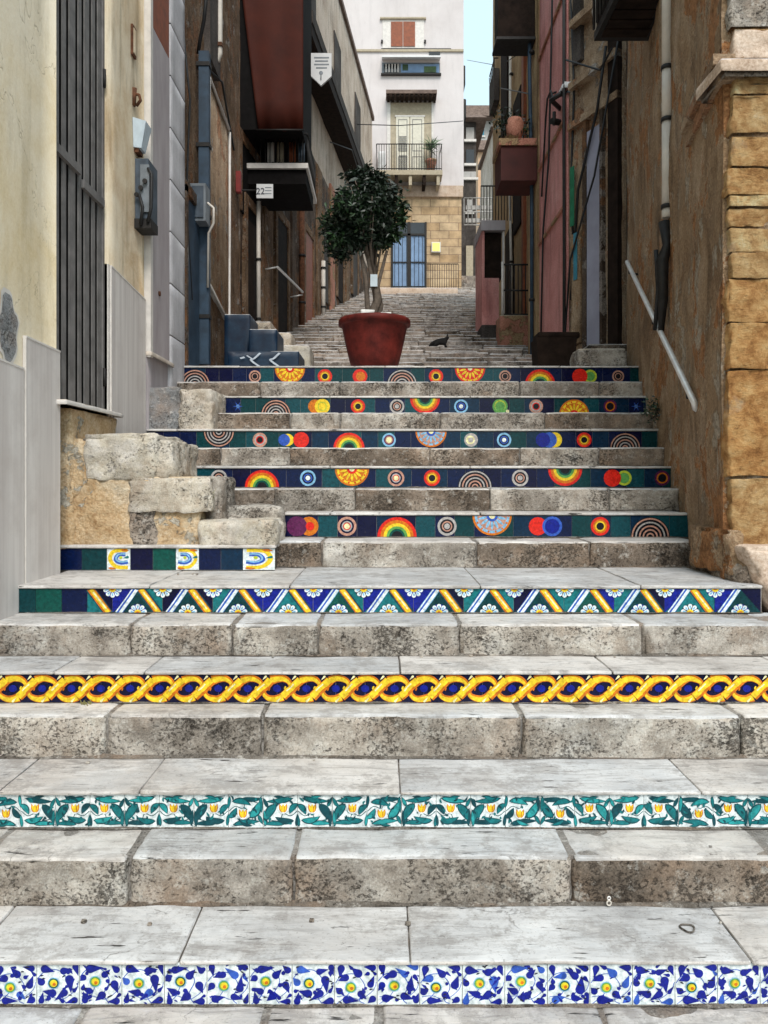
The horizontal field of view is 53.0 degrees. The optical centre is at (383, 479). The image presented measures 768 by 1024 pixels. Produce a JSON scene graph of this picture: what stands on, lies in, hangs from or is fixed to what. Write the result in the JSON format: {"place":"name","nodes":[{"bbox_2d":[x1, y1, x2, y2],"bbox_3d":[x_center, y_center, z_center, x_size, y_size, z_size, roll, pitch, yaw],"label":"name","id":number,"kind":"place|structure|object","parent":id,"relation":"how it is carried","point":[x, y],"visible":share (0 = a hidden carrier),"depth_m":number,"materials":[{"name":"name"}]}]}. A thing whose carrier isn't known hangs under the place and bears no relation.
{"place":"outdoors","nodes":[
{"label":"outdoors","id":0,"kind":"place"},
{"bbox_2d":[343,0,463,287],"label":"white house","id":1,"kind":"structure","parent":0,"point":[410,53],"depth_m":29.00,"materials":[{"name":"paint"}]},
{"bbox_2d":[380,17,425,47],"bbox_3d":[0.716,-16.816,28.949,1.732,1.130,0.099,0,0,0],"label":"window","id":2,"kind":"structure","parent":1,"relation":"in","point":[397,32],"depth_m":28.94,"materials":[{"name":"brown wood"}]},
{"bbox_2d":[391,222,426,287],"bbox_3d":[0.934,-8.465,28.989,1.341,2.467,0.098,0,0,0],"label":"glazed door","id":3,"kind":"structure","parent":1,"relation":"in","point":[408,261],"depth_m":28.99,"materials":[{"name":"blue glass"}]},
{"bbox_2d":[376,144,442,190],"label":"balcony","id":4,"kind":"structure","parent":1,"relation":"attached to","point":[416,175],"depth_m":28.26,"materials":[{"name":"grey metal"}]},
{"bbox_2d":[378,151,385,169],"bbox_3d":[-0.085,-11.849,28.775,0.282,0.782,0.250,0,0,0],"label":"air conditioner","id":5,"kind":"object","parent":4,"relation":"on","point":[383,159],"visible":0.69,"depth_m":28.65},
{"bbox_2d":[419,136,442,169],"bbox_3d":[1.751,-12.094,28.557,1.039,1.440,1.085,0,0,0],"label":"potted yucca","id":6,"kind":"object","parent":4,"relation":"on","point":[429,159],"visible":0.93,"depth_m":28.42,"materials":[{"name":"green plant"}]},
{"bbox_2d":[387,101,433,169],"bbox_3d":[0.989,-12.805,28.962,1.751,2.862,0.074,0,0,0],"label":"balcony door","id":7,"kind":"structure","parent":1,"relation":"in","point":[397,113],"depth_m":28.95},
{"bbox_2d":[381,55,440,75],"bbox_3d":[1.017,-15.583,28.774,2.260,0.734,0.449,0,0,0],"label":"window","id":8,"kind":"structure","parent":1,"relation":"in","point":[388,69],"depth_m":28.95,"materials":[{"name":"blue glass"}]},
{"bbox_2d":[431,242,440,252],"bbox_3d":[1.958,-8.757,28.983,0.339,0.377,0.110,0,0,0],"label":"lit plaque","id":9,"kind":"object","parent":1,"relation":"attached to","point":[435,247],"visible":1,"depth_m":28.93,"materials":[{"name":"yellow"}]},
{"bbox_2d":[464,99,465,124],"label":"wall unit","id":10,"kind":"structure","parent":1,"relation":"attached to","point":[464,111],"depth_m":29.50,"materials":[{"name":"metal"}]},
{"bbox_2d":[464,0,492,104],"label":"sky","id":11,"kind":"structure","parent":0,"point":[478,14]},
{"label":"ground","id":12,"kind":"structure","parent":0,"visible":0},
{"bbox_2d":[0,0,145,619],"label":"cream building","id":13,"kind":"structure","parent":12,"relation":"on","point":[31,401],"depth_m":4.10,"materials":[{"name":"paint"}]},
{"bbox_2d":[56,0,105,413],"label":"metal gate","id":14,"kind":"structure","parent":13,"relation":"attached to","point":[80,179],"depth_m":4.74,"materials":[{"name":"metal"}]},
{"bbox_2d":[131,24,135,59],"bbox_3d":[-1.833,-3.210,5.640,0.019,0.220,0.080,0,0,0],"label":"house plaque","id":15,"kind":"object","parent":13,"relation":"attached to","point":[133,41],"visible":1,"depth_m":5.61,"materials":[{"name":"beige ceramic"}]},
{"bbox_2d":[132,87,141,106],"bbox_3d":[-1.819,-2.812,5.660,0.082,0.138,0.036,0,0,0],"label":"iron hook","id":16,"kind":"object","parent":13,"relation":"attached to","point":[134,95],"visible":0.99,"depth_m":5.65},
{"bbox_2d":[133,117,151,157],"bbox_3d":[-1.796,-2.540,5.730,0.092,0.240,0.180,0,0,0],"label":"wall lamp","id":17,"kind":"object","parent":13,"relation":"attached to","point":[142,129],"visible":1,"depth_m":5.67,"materials":[{"name":"white metal"}]},
{"bbox_2d":[134,158,157,235],"bbox_3d":[-1.770,-2.120,5.784,0.143,0.520,0.292,0,0,0],"label":"electric meter box","id":18,"kind":"object","parent":13,"relation":"attached to","point":[145,218],"visible":1,"depth_m":5.70,"materials":[{"name":"metal"}]},
{"bbox_2d":[144,0,184,432],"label":"lavender building","id":19,"kind":"structure","parent":12,"relation":"on","point":[164,119],"depth_m":6.42,"materials":[{"name":"grey paint"}]},
{"bbox_2d":[153,28,168,360],"bbox_3d":[-1.856,-2.275,6.245,0.088,2.550,0.510,0,0,0],"label":"door panel","id":20,"kind":"structure","parent":19,"relation":"in","point":[160,58],"depth_m":6.27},
{"bbox_2d":[184,0,239,365],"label":"crumbling house","id":21,"kind":"structure","parent":12,"relation":"on","point":[224,245],"depth_m":8.45,"materials":[{"name":"paint"}]},
{"bbox_2d":[184,44,192,299],"bbox_3d":[-1.820,-2.899,7.150,0.026,2.390,0.319,0,0,2],"label":"cable","id":22,"kind":"object","parent":21,"relation":"attached to","point":[189,113],"visible":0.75,"depth_m":7.16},
{"bbox_2d":[189,200,198,365],"bbox_3d":[-1.860,-1.810,7.340,0.080,1.620,0.480,0,0,0],"label":"door","id":23,"kind":"structure","parent":21,"relation":"in","point":[193,226],"depth_m":7.36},
{"bbox_2d":[196,0,207,53],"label":"cable","id":24,"kind":"object","parent":21,"relation":"attached to","point":[202,26],"visible":1,"depth_m":7.52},
{"bbox_2d":[190,183,214,287],"bbox_3d":[-1.759,-2.379,7.508,0.222,0.961,0.207,0,0,0],"label":"junction box","id":25,"kind":"object","parent":21,"relation":"attached to","point":[202,207],"visible":0.94,"depth_m":7.42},
{"bbox_2d":[196,51,211,364],"bbox_3d":[-1.792,-2.700,7.660,0.135,3.100,0.100,0,0,0],"label":"drainpipe","id":26,"kind":"object","parent":21,"relation":"attached to","point":[204,68],"visible":0.76,"depth_m":7.62,"materials":[{"name":"metal"}]},
{"bbox_2d":[203,0,219,80],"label":"window","id":27,"kind":"structure","parent":21,"relation":"in","point":[210,33],"depth_m":8.13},
{"bbox_2d":[218,0,222,61],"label":"water pipe","id":28,"kind":"object","parent":21,"relation":"attached to","point":[220,27],"visible":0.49,"depth_m":8.38,"materials":[{"name":"white metal"}]},
{"bbox_2d":[210,71,234,150],"bbox_3d":[-1.833,-4.280,8.751,0.065,0.351,1.707,0,0,-1],"label":"cable","id":29,"kind":"object","parent":21,"relation":"attached to","point":[218,78],"visible":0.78,"depth_m":8.91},
{"bbox_2d":[236,171,241,193],"bbox_3d":[-1.830,-3.750,9.700,0.060,0.260,0.080,0,0,0],"label":"red sign","id":30,"kind":"object","parent":21,"relation":"attached to","point":[238,182],"visible":1,"depth_m":9.66,"materials":[{"name":"paint"}]},
{"bbox_2d":[240,0,373,331],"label":"bent street house","id":31,"kind":"structure","parent":12,"relation":"on","point":[337,107],"depth_m":17.04,"materials":[{"name":"paint"}]},
{"bbox_2d":[240,143,256,226],"bbox_3d":[-2.232,-4.750,12.453,0.115,1.100,0.906,0,0,7],"label":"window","id":32,"kind":"structure","parent":31,"relation":"in","point":[247,157],"depth_m":12.34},
{"bbox_2d":[248,208,255,320],"bbox_3d":[-2.203,-3.200,12.703,0.115,2.400,0.805,0,0,7],"label":"door","id":33,"kind":"structure","parent":31,"relation":"in","point":[251,228],"depth_m":12.56,"materials":[{"name":"brown wood"}]},
{"bbox_2d":[242,184,272,198],"bbox_3d":[-1.984,-4.204,11.208,0.740,0.204,0.028,0,0,0],"label":"hanging sign","id":34,"kind":"object","parent":31,"relation":"attached to","point":[264,191],"visible":0.99,"depth_m":11.20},
{"bbox_2d":[255,198,260,320],"bbox_3d":[-2.113,-3.526,12.739,0.167,2.948,0.098,0,0,0],"label":"drainpipe","id":35,"kind":"object","parent":31,"relation":"attached to","point":[258,259],"visible":0.75,"depth_m":12.71,"materials":[{"name":"metal"}]},
{"bbox_2d":[267,142,273,162],"bbox_3d":[-1.829,-5.340,12.453,0.116,0.399,0.041,0,0,0],"label":"hanging cloth","id":36,"kind":"object","parent":31,"relation":"hanging from","point":[270,151],"visible":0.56,"depth_m":12.45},
{"bbox_2d":[243,0,303,131],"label":"awning sheet","id":37,"kind":"object","parent":31,"relation":"attached to","point":[274,29],"visible":1,"depth_m":11.93,"materials":[{"name":"fabric"}]},
{"bbox_2d":[277,142,283,162],"bbox_3d":[-1.679,-5.324,12.453,0.116,0.366,0.041,0,0,0],"label":"hanging cloth","id":38,"kind":"object","parent":31,"relation":"hanging from","point":[281,152],"visible":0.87,"depth_m":12.45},
{"bbox_2d":[247,133,316,210],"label":"balcony","id":39,"kind":"structure","parent":31,"relation":"attached to","point":[294,186],"depth_m":12.39,"materials":[{"name":"metal"}]},
{"bbox_2d":[278,216,286,331],"bbox_3d":[-1.986,-3.750,14.603,0.115,2.300,0.805,0,0,7],"label":"door","id":40,"kind":"structure","parent":31,"relation":"in","point":[282,229],"depth_m":14.62,"materials":[{"name":"brown wood"}]},
{"bbox_2d":[265,266,303,297],"bbox_3d":[-1.854,-3.705,14.370,0.274,0.134,2.069,0,0,7],"label":"handrail","id":41,"kind":"object","parent":31,"relation":"attached to","point":[289,279],"visible":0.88,"depth_m":14.24,"materials":[{"name":"metal"}]},
{"bbox_2d":[289,142,295,162],"bbox_3d":[-1.484,-5.308,12.454,0.117,0.334,0.041,0,0,0],"label":"hanging cloth","id":42,"kind":"object","parent":31,"relation":"hanging from","point":[290,152],"visible":0.89,"depth_m":12.44,"materials":[{"name":"red fabric"}]},
{"bbox_2d":[299,143,304,161],"bbox_3d":[-1.338,-5.292,12.452,0.117,0.302,0.040,0,0,0],"label":"hanging cloth","id":43,"kind":"object","parent":31,"relation":"hanging from","point":[300,152],"visible":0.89,"depth_m":12.45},
{"bbox_2d":[299,211,305,324],"bbox_3d":[-1.712,-4.537,15.986,0.175,2.925,0.172,0,0,-36],"label":"drainpipe","id":44,"kind":"object","parent":31,"relation":"attached to","point":[302,256],"visible":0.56,"depth_m":15.94,"materials":[{"name":"metal"}]},
{"bbox_2d":[306,232,312,322],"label":"door","id":45,"kind":"structure","parent":31,"relation":"in","point":[309,243],"depth_m":17.04,"materials":[{"name":"brown wood"}]},
{"bbox_2d":[312,0,315,16],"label":"window","id":46,"kind":"structure","parent":31,"relation":"in","point":[313,1],"depth_m":17.61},
{"bbox_2d":[311,53,331,86],"bbox_3d":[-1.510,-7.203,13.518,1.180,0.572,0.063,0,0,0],"label":"pentagon sign","id":47,"kind":"object","parent":31,"relation":"attached to","point":[321,69],"visible":0.81,"depth_m":13.50,"materials":[{"name":"metal"}]},
{"bbox_2d":[321,260,325,315],"bbox_3d":[-1.468,-4.502,18.289,0.187,1.396,0.140,0,0,0],"label":"drainpipe","id":48,"kind":"object","parent":31,"relation":"attached to","point":[323,288],"visible":0.84,"depth_m":18.24,"materials":[{"name":"metal"}]},
{"bbox_2d":[324,232,327,303],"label":"door","id":49,"kind":"structure","parent":31,"relation":"in","point":[325,258],"depth_m":19.03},
{"bbox_2d":[333,30,340,90],"bbox_3d":[-1.290,-10.850,20.703,0.110,1.900,1.006,0,0,7],"label":"window","id":50,"kind":"structure","parent":31,"relation":"in","point":[337,51],"depth_m":20.62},
{"bbox_2d":[337,260,342,303],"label":"door","id":51,"kind":"structure","parent":31,"relation":"in","point":[340,268],"depth_m":21.05,"materials":[{"name":"grey wood"}]},
{"bbox_2d":[351,251,357,296],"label":"door","id":52,"kind":"structure","parent":31,"relation":"in","point":[355,258],"depth_m":23.76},
{"bbox_2d":[354,92,360,149],"bbox_3d":[-0.873,-11.050,24.353,0.110,1.900,1.107,0,0,7],"label":"window","id":53,"kind":"structure","parent":31,"relation":"in","point":[357,110],"depth_m":24.21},
{"bbox_2d":[357,121,461,125],"bbox_3d":[1.240,-12.285,26.122,1.032,2.402,6.475,0,0,41],"label":"cable","id":54,"kind":"object","parent":31,"relation":"attached to","point":[408,124],"visible":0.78,"depth_m":24.91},
{"bbox_2d":[0,366,767,1023],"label":"stairway","id":55,"kind":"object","parent":12,"relation":"on","point":[520,796],"visible":0.96,"depth_m":3.09,"materials":[{"name":"stone"}]},
{"bbox_2d":[60,387,286,548],"bbox_3d":[-1.271,-0.167,5.515,1.335,1.140,2.204,0,0,0],"label":"side masonry","id":56,"kind":"object","parent":55,"relation":"on","point":[138,488],"visible":0.91,"depth_m":4.47,"materials":[{"name":"stone"}]},
{"bbox_2d":[224,314,304,365],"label":"painted side steps","id":57,"kind":"structure","parent":55,"relation":"on","point":[247,342],"depth_m":8.05,"materials":[{"name":"paint"}]},
{"bbox_2d":[314,159,415,365],"bbox_3d":[-0.192,-2.069,7.402,1.028,2.064,0.810,0,0,0],"label":"potted tree","id":58,"kind":"object","parent":55,"relation":"on","point":[361,219],"visible":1,"depth_m":7.28,"materials":[{"name":"green plant"}]},
{"bbox_2d":[370,274,376,286],"bbox_3d":[-0.096,-1.826,7.377,0.068,0.280,0.033,0,0,0],"label":"plant tag","id":59,"kind":"object","parent":58,"relation":"attached to","point":[373,280],"visible":1,"depth_m":7.36,"materials":[{"name":"white paper"}]},
{"bbox_2d":[361,309,390,312],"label":"paper scraps","id":60,"kind":"object","parent":58,"relation":"on","point":[365,311],"visible":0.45,"depth_m":7.36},
{"bbox_2d":[531,332,579,365],"bbox_3d":[1.728,-1.252,7.770,0.436,0.437,0.340,0,0,0],"label":"trough planter","id":61,"kind":"object","parent":55,"relation":"on","point":[553,348],"visible":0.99,"depth_m":7.61,"materials":[{"name":"brown ceramic"}]},
{"bbox_2d":[570,344,627,365],"bbox_3d":[2.220,-1.205,7.823,0.770,0.406,0.966,0,0,0],"label":"stone ledge","id":62,"kind":"object","parent":55,"relation":"on","point":[602,355],"visible":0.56,"depth_m":7.36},
{"bbox_2d":[639,396,660,428],"bbox_3d":[2.083,-0.522,5.897,0.243,0.269,0.261,0,0,19],"label":"weed","id":63,"kind":"object","parent":55,"relation":"on","point":[656,410],"visible":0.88,"depth_m":5.91,"materials":[{"name":"green plant"}]},
{"bbox_2d":[679,923,694,932],"bbox_3d":[0.951,1.402,2.408,0.050,0.005,0.048,0,0,0],"label":"rubber band","id":64,"kind":"object","parent":55,"relation":"on","point":[686,924],"visible":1,"depth_m":2.41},
{"bbox_2d":[290,288,531,365],"bbox_3d":[1.000,-3.892,21.215,8.000,5.843,25.570,0,0,0],"label":"stairway","id":65,"kind":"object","parent":12,"relation":"on","point":[432,316],"visible":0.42,"depth_m":14.50,"materials":[{"name":"grey stone"}]},
{"bbox_2d":[256,321,313,365],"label":"stone side steps","id":66,"kind":"structure","parent":65,"relation":"on","point":[306,353],"depth_m":8.90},
{"bbox_2d":[380,288,457,293],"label":"parapet wall","id":67,"kind":"structure","parent":65,"relation":"on","point":[420,290],"depth_m":25.00,"materials":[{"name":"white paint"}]},
{"bbox_2d":[429,333,448,347],"bbox_3d":[0.893,-2.268,12.509,0.337,0.222,0.159,0,0,0],"label":"cat","id":68,"kind":"object","parent":65,"relation":"on","point":[440,341],"visible":0.94,"depth_m":12.47},
{"bbox_2d":[430,264,458,287],"bbox_3d":[2.139,-7.408,28.000,1.151,0.925,0.036,0,0,0],"label":"railing","id":69,"kind":"object","parent":65,"relation":"on","point":[444,275],"visible":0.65,"depth_m":27.99,"materials":[{"name":"metal"}]},
{"bbox_2d":[461,276,475,286],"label":"retaining wall","id":70,"kind":"structure","parent":12,"relation":"on","point":[468,281],"depth_m":33.60,"materials":[{"name":"stone"}]},
{"bbox_2d":[461,115,486,275],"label":"side house","id":71,"kind":"structure","parent":12,"relation":"on","point":[474,126],"depth_m":38.00,"materials":[{"name":"white paint"}]},
{"bbox_2d":[466,246,472,275],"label":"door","id":72,"kind":"structure","parent":71,"relation":"in","point":[469,249],"depth_m":37.94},
{"bbox_2d":[464,127,475,141],"bbox_3d":[4.244,-17.015,37.939,0.595,0.712,0.118,0,0,0],"label":"window","id":73,"kind":"structure","parent":71,"relation":"in","point":[469,130],"depth_m":37.94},
{"bbox_2d":[464,149,475,165],"bbox_3d":[4.244,-15.880,37.939,0.595,0.811,0.118,0,0,0],"label":"window","id":74,"kind":"structure","parent":71,"relation":"in","point":[469,152],"depth_m":37.94,"materials":[{"name":"grey glass"}]},
{"bbox_2d":[464,172,477,179],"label":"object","id":75,"kind":"structure","parent":71,"relation":"in","point":[467,175],"depth_m":37.94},
{"bbox_2d":[464,197,491,225],"bbox_3d":[4.296,-11.856,34.045,1.564,1.249,0.150,0,0,0],"label":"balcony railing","id":76,"kind":"object","parent":71,"relation":"attached to","point":[472,207],"visible":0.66,"depth_m":33.99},
{"bbox_2d":[466,105,492,139],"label":"grey roofed house","id":77,"kind":"structure","parent":12,"relation":"on","point":[482,110],"depth_m":67.31,"materials":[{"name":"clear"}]},
{"bbox_2d":[476,140,486,232],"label":"peach house","id":78,"kind":"structure","parent":12,"relation":"on","point":[478,158],"depth_m":52.00,"materials":[{"name":"beige paint"}]},
{"bbox_2d":[478,126,492,217],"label":"tan house","id":79,"kind":"structure","parent":12,"relation":"on","point":[485,165],"depth_m":46.76,"materials":[{"name":"beige paint"}]},
{"bbox_2d":[474,220,504,337],"bbox_3d":[2.024,-3.573,14.830,0.446,2.474,1.140,0,0,0],"label":"pink gatehouse","id":80,"kind":"object","parent":12,"relation":"on","point":[487,239],"visible":0.74,"depth_m":14.37,"materials":[{"name":"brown paint"}]},
{"bbox_2d":[481,185,513,220],"bbox_3d":[2.133,-5.217,14.500,0.628,0.664,0.028,0,0,0],"label":"railing","id":81,"kind":"object","parent":80,"relation":"on","point":[486,186],"visible":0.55,"depth_m":14.49,"materials":[{"name":"metal"}]},
{"bbox_2d":[493,0,527,316],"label":"balcony house","id":82,"kind":"structure","parent":12,"relation":"on","point":[520,221],"depth_m":15.38,"materials":[{"name":"paint"}]},
{"bbox_2d":[489,57,498,116],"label":"balcony","id":83,"kind":"structure","parent":82,"relation":"attached to","point":[494,85],"depth_m":17.66,"materials":[{"name":"metal"}]},
{"bbox_2d":[501,56,508,137],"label":"door","id":84,"kind":"structure","parent":82,"relation":"in","point":[504,65],"depth_m":16.52,"materials":[{"name":"brown wood"}]},
{"bbox_2d":[505,223,513,313],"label":"door","id":85,"kind":"structure","parent":82,"relation":"in","point":[507,250],"depth_m":15.99,"materials":[{"name":"brown wood"}]},
{"bbox_2d":[509,56,512,313],"bbox_3d":[2.570,-7.300,15.604,0.100,9.400,0.078,0,0,22],"label":"wall pipe","id":86,"kind":"object","parent":82,"relation":"attached to","point":[510,106],"depth_m":15.59,"materials":[{"name":"metal"}]},
{"bbox_2d":[513,84,520,235],"bbox_3d":[2.693,-6.200,15.025,0.215,2.600,0.850,0,0,0],"label":"door","id":87,"kind":"structure","parent":82,"relation":"in","point":[517,103],"depth_m":14.91,"materials":[{"name":"brown wood"}]},
{"bbox_2d":[496,315,527,345],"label":"terrace wall","id":88,"kind":"structure","parent":12,"relation":"on","point":[511,329],"depth_m":13.20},
{"bbox_2d":[501,261,527,314],"bbox_3d":[2.333,-3.299,13.300,0.613,0.941,0.044,0,0,0],"label":"iron grille","id":89,"kind":"object","parent":88,"relation":"on","point":[502,285],"visible":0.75,"depth_m":13.29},
{"bbox_2d":[528,0,568,353],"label":"pink house","id":90,"kind":"structure","parent":12,"relation":"on","point":[553,257],"depth_m":10.29,"materials":[{"name":"paint"}]},
{"bbox_2d":[492,0,535,55],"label":"balcony","id":91,"kind":"structure","parent":90,"relation":"attached to","point":[514,27],"depth_m":11.15,"materials":[{"name":"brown wood"}]},
{"bbox_2d":[492,138,536,195],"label":"balcony","id":92,"kind":"structure","parent":90,"relation":"attached to","point":[514,160],"depth_m":11.00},
{"bbox_2d":[489,101,524,138],"bbox_3d":[1.793,-5.154,11.243,0.519,0.679,0.606,0,0,0],"label":"balcony plant","id":93,"kind":"object","parent":92,"relation":"on","point":[501,122],"visible":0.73,"depth_m":11.22,"materials":[{"name":"green plant"}]},
{"bbox_2d":[496,99,532,137],"bbox_3d":[1.992,-5.080,11.326,0.673,0.712,0.729,0,0,0],"label":"balcony plant","id":94,"kind":"object","parent":92,"relation":"on","point":[526,131],"visible":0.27,"depth_m":11.24,"materials":[{"name":"green plant"}]},
{"bbox_2d":[506,116,523,137],"bbox_3d":[1.889,-5.051,11.121,0.262,0.360,0.254,0,0,0],"label":"clay jar","id":95,"kind":"object","parent":92,"relation":"on","point":[514,126],"visible":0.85,"depth_m":11.02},
{"bbox_2d":[528,43,534,353],"bbox_3d":[2.140,-6.796,11.204,0.100,10.408,0.078,0,0,22],"label":"wall pipe","id":96,"kind":"object","parent":90,"relation":"attached to","point":[531,51],"depth_m":11.19,"materials":[{"name":"metal"}]},
{"bbox_2d":[540,0,552,331],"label":"cable","id":97,"kind":"object","parent":90,"relation":"attached to","point":[550,81],"visible":0.84,"depth_m":10.13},
{"bbox_2d":[541,90,552,196],"bbox_3d":[2.122,-4.404,10.051,0.049,1.018,1.126,0,0,4],"label":"cable","id":98,"kind":"object","parent":90,"relation":"attached to","point":[550,92],"visible":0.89,"depth_m":10.28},
{"bbox_2d":[550,111,560,125],"bbox_3d":[2.137,-4.460,9.555,0.151,0.160,0.114,0,0,-23],"label":"insulator","id":99,"kind":"object","parent":90,"relation":"attached to","point":[554,120],"visible":0.92,"depth_m":9.50,"materials":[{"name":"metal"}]},
{"bbox_2d":[562,0,565,331],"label":"drainpipe","id":100,"kind":"object","parent":90,"relation":"attached to","point":[564,159],"visible":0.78,"depth_m":9.23,"materials":[{"name":"metal"}]},
{"bbox_2d":[567,0,625,350],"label":"narrow tan house","id":101,"kind":"structure","parent":12,"relation":"on","point":[597,305],"depth_m":8.70,"materials":[{"name":"brown paint"}]},
{"bbox_2d":[549,82,569,110],"bbox_3d":[2.235,-4.683,9.355,0.437,0.175,0.326,0,0,42],"label":"street lamp","id":102,"kind":"object","parent":101,"relation":"attached to","point":[554,103],"visible":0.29,"depth_m":9.36,"materials":[{"name":"metal"}]},
{"bbox_2d":[570,0,574,234],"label":"cable","id":103,"kind":"object","parent":101,"relation":"attached to","point":[573,109],"visible":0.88,"depth_m":9.15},
{"bbox_2d":[572,0,583,65],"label":"window","id":104,"kind":"structure","parent":101,"relation":"in","point":[577,5],"depth_m":9.01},
{"bbox_2d":[570,46,606,299],"bbox_3d":[2.323,-3.444,8.799,0.045,2.592,0.852,0,0,-14],"label":"cable","id":105,"kind":"object","parent":101,"relation":"attached to","point":[590,138],"visible":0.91,"depth_m":8.75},
{"bbox_2d":[565,47,612,70],"bbox_3d":[2.288,-4.669,8.463,0.135,0.497,1.130,0,0,-11],"label":"cable","id":106,"kind":"object","parent":101,"relation":"attached to","point":[594,68],"visible":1,"depth_m":8.48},
{"bbox_2d":[564,41,618,331],"bbox_3d":[2.336,-3.351,8.693,0.065,3.304,1.095,0,0,-21],"label":"cable","id":107,"kind":"object","parent":101,"relation":"attached to","point":[602,129],"visible":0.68,"depth_m":8.63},
{"bbox_2d":[587,124,598,345],"bbox_3d":[2.421,-2.625,8.769,0.095,2.750,0.233,0,0,-22],"label":"door","id":108,"kind":"structure","parent":101,"relation":"in","point":[593,202],"depth_m":8.75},
{"bbox_2d":[608,41,621,343],"bbox_3d":[2.535,-3.250,8.434,0.080,4.500,0.166,0,0,-22],"label":"door","id":109,"kind":"structure","parent":101,"relation":"in","point":[615,106],"depth_m":8.37,"materials":[{"name":"brown wood"}]},
{"bbox_2d":[626,0,767,612],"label":"corner house","id":110,"kind":"structure","parent":12,"relation":"on","point":[715,445],"depth_m":4.29,"materials":[{"name":"stone"}]},
{"bbox_2d":[592,0,658,40],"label":"balcony","id":111,"kind":"structure","parent":110,"relation":"attached to","point":[623,20],"depth_m":6.24,"materials":[{"name":"metal"}]},
{"bbox_2d":[653,220,669,331],"bbox_3d":[1.985,-1.455,5.515,0.116,0.786,0.200,0,0,0],"label":"old pipe","id":112,"kind":"object","parent":110,"relation":"attached to","point":[661,261],"visible":0.98,"depth_m":5.46,"materials":[{"name":"metal"}]},
{"bbox_2d":[625,260,697,411],"bbox_3d":[2.088,-1.210,5.846,0.133,1.638,2.615,0,0,9],"label":"handrail","id":113,"kind":"object","parent":110,"relation":"attached to","point":[690,396],"visible":0.78,"depth_m":5.25,"materials":[{"name":"metal"}]},
{"bbox_2d":[661,0,671,219],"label":"downpipe","id":114,"kind":"object","parent":110,"relation":"attached to","point":[666,79],"visible":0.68,"depth_m":5.47,"materials":[{"name":"metal"}]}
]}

